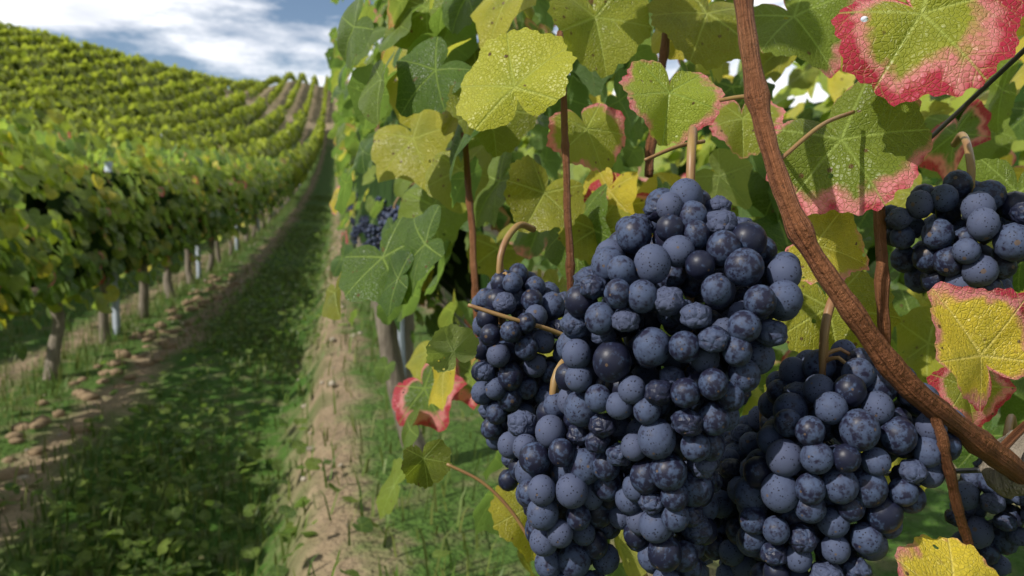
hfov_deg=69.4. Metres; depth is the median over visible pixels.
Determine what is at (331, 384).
aisle stones
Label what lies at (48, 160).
vine leaves
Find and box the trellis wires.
[0,47,1023,475]
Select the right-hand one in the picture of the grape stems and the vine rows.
the grape stems
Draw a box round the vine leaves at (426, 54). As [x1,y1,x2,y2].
[322,0,1023,575]
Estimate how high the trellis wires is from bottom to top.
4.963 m
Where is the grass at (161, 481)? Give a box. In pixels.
[0,194,533,575]
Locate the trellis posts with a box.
[17,73,405,376]
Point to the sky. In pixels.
(236, 39)
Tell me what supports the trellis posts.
on the terrain at (328, 542)
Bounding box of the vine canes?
[461,0,1023,545]
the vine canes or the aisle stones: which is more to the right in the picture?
the vine canes
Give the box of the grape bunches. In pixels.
[346,169,1023,575]
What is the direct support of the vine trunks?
on the terrain at (328, 542)
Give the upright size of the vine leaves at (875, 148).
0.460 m
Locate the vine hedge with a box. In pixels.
[0,28,1023,332]
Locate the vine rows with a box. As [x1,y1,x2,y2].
[0,21,337,192]
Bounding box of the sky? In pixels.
[0,0,866,106]
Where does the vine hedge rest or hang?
on the terrain at (328, 542)
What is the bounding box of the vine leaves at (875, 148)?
[401,0,1023,575]
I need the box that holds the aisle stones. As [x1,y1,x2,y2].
[17,221,362,501]
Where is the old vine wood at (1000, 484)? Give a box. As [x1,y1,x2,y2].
[978,430,1023,498]
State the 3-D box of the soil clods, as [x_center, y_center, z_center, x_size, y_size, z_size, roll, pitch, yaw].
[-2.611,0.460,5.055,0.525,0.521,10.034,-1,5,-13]
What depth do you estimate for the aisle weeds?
2.80 m
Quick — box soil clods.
[0,272,246,506]
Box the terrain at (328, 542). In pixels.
[0,80,1023,575]
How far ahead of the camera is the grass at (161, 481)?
3.19 m
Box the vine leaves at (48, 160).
[0,0,1023,360]
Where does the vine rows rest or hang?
on the terrain at (328, 542)
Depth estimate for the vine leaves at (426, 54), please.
0.79 m
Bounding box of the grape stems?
[393,94,1017,535]
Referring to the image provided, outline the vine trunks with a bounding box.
[42,171,425,452]
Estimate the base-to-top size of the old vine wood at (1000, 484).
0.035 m
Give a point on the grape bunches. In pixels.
(692, 473)
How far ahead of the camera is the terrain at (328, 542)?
3.28 m
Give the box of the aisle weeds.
[0,211,451,575]

